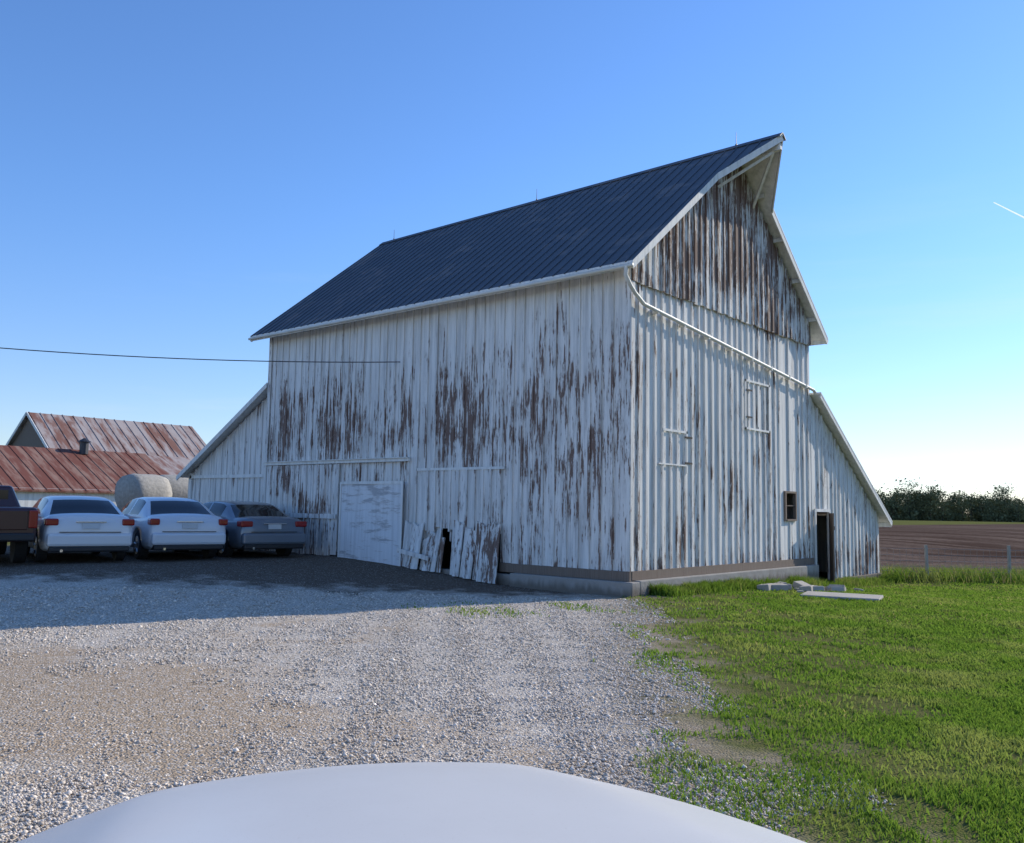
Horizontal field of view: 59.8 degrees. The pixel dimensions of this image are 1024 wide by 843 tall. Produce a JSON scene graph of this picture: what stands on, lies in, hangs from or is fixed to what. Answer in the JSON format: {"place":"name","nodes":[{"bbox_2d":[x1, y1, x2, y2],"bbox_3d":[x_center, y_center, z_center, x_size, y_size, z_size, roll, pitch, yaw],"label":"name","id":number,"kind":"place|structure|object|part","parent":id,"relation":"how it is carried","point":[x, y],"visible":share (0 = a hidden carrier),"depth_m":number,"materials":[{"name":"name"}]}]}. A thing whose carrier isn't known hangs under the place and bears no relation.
{"place":"outdoors","nodes":[
{"label":"outdoors","id":0,"kind":"place"},
{"bbox_2d":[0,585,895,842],"bbox_3d":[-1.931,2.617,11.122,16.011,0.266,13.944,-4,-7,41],"label":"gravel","id":1,"kind":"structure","parent":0,"point":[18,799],"depth_m":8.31,"materials":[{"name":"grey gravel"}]},
{"bbox_2d":[0,520,1023,842],"bbox_3d":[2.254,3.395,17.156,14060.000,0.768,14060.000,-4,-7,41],"label":"ground","id":2,"kind":"structure","parent":0,"point":[262,572],"depth_m":8.49,"materials":[{"name":"grey gravel"}]},
{"bbox_2d":[0,485,38,562],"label":"pickup truck","id":3,"kind":"object","parent":2,"relation":"on","point":[18,524],"visible":0.99,"depth_m":18.12,"materials":[{"name":"red paint"}]},
{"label":"windows","id":4,"kind":"part","parent":3,"relation":"part of","materials":[{"name":"black glass"}]},
{"bbox_2d":[27,495,134,561],"bbox_3d":[-10.253,2.446,20.751,2.080,1.444,4.791,5,-7,-35],"label":"parked car","id":5,"kind":"object","parent":2,"relation":"on","point":[90,524],"visible":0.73,"depth_m":19.01,"materials":[{"name":"white paint"}]},
{"bbox_2d":[0,412,205,506],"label":"rusty roof shed","id":6,"kind":"structure","parent":2,"relation":"on","point":[42,455],"depth_m":48.26,"materials":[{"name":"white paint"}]},
{"bbox_2d":[109,497,227,558],"bbox_3d":[-8.727,2.608,22.212,2.080,1.458,4.791,5,-7,-36],"label":"parked car","id":7,"kind":"object","parent":2,"relation":"on","point":[176,524],"visible":0.74,"depth_m":20.52,"materials":[{"name":"white paint"}]},
{"bbox_2d":[181,501,306,556],"bbox_3d":[-7.341,2.804,23.552,2.080,1.414,4.791,6,-7,-41],"label":"parked car","id":8,"kind":"object","parent":2,"relation":"on","point":[251,525],"visible":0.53,"depth_m":21.92,"materials":[{"name":"silver metal"}]},
{"bbox_2d":[16,762,805,842],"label":"white car","id":9,"kind":"object","parent":2,"relation":"on","point":[443,802],"visible":1,"depth_m":1.78,"materials":[{"name":"paint"}]},
{"bbox_2d":[176,132,892,596],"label":"white barn","id":10,"kind":"structure","parent":2,"relation":"on","point":[602,388],"depth_m":20.84,"materials":[{"name":"paint"}]},
{"bbox_2d":[339,484,402,565],"bbox_3d":[-3.522,2.527,22.115,2.320,2.000,0.040,-4,-7,41],"label":"panel door","id":11,"kind":"structure","parent":10,"relation":"in","point":[370,513],"depth_m":22.06,"materials":[{"name":"paint"}]},
{"bbox_2d":[263,464,501,555],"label":"sliding doors","id":12,"kind":"structure","parent":10,"relation":"in","point":[308,493],"depth_m":23.10,"materials":[{"name":"white paint"}]},
{"bbox_2d":[784,491,796,520],"bbox_3d":[7.146,2.175,22.881,0.100,0.760,0.700,-4,-7,41],"label":"small window","id":13,"kind":"structure","parent":10,"relation":"in","point":[794,505],"depth_m":22.92,"materials":[{"name":"grey wood"}]},
{"bbox_2d":[757,581,862,592],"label":"rubble blocks","id":14,"kind":"object","parent":2,"relation":"on","point":[802,586],"depth_m":19.57,"materials":[{"name":"concrete"}]},
{"bbox_2d":[647,563,1023,597],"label":"weeds","id":15,"kind":"object","parent":2,"relation":"on","point":[705,587],"visible":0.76,"depth_m":25.88,"materials":[{"name":"green plant"}]},
{"bbox_2d":[800,591,882,600],"bbox_3d":[6.689,3.595,18.061,1.500,0.160,1.000,-2,-6,27],"label":"concrete slab","id":16,"kind":"object","parent":2,"relation":"on","point":[849,596],"depth_m":17.89,"materials":[{"name":"white concrete"}]},
{"bbox_2d":[875,477,1023,521],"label":"distant trees","id":17,"kind":"object","parent":2,"relation":"on","point":[915,505],"visible":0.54,"depth_m":236.92,"materials":[{"name":"green plant"}]},
{"bbox_2d":[880,545,1023,580],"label":"wire fence","id":18,"kind":"object","parent":2,"relation":"on","point":[1008,562],"visible":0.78,"depth_m":27.74,"materials":[{"name":"grey metal"}]},
{"bbox_2d":[0,0,1023,505],"label":"sky","id":19,"kind":"structure","parent":0,"point":[177,176],"materials":[{"name":"blue"}]},
{"bbox_2d":[994,202,1023,217],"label":"contrail","id":20,"kind":"object","parent":19,"relation":"in","point":[1011,211],"visible":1,"depth_m":8231.37,"materials":[{"name":"white"}]},
{"bbox_2d":[401,580,1023,842],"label":"grass","id":21,"kind":"structure","parent":0,"point":[941,597],"depth_m":8.00,"materials":[{"name":"green plant"}]},
{"bbox_3d":[-12.437,4.145,35.466,1.500,1.506,1.603,4,-6,-28],"label":"round hay bale","id":22,"kind":"object","parent":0,"visible":0},
{"bbox_2d":[160,475,188,497],"bbox_3d":[-13.367,2.835,35.094,1.596,1.467,1.500,-4,-8,44],"label":"round hay bale","id":23,"kind":"object","parent":22,"relation":"on","point":[179,486],"visible":0.2,"depth_m":34.59},
{"bbox_3d":[-13.100,3.973,33.803,1.500,1.486,1.593,3,-6,-19],"label":"round hay bale","id":24,"kind":"object","parent":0,"visible":0},
{"bbox_2d":[115,473,171,509],"bbox_3d":[-13.907,2.717,33.581,1.610,1.485,1.500,-3,-7,35],"label":"round hay bale","id":25,"kind":"object","parent":24,"relation":"on","point":[129,487],"visible":0.6,"depth_m":33.07},
{"bbox_3d":[-16.022,0.512,19.964,0.300,6.200,0.300,-4,-7,41],"label":"utility pole","id":26,"kind":"object","parent":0,"visible":0},
{"bbox_2d":[0,347,399,362],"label":"overhead wire","id":27,"kind":"object","parent":26,"relation":"attached to","point":[195,359],"visible":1,"depth_m":21.34,"materials":[{"name":"metal"}]}
]}

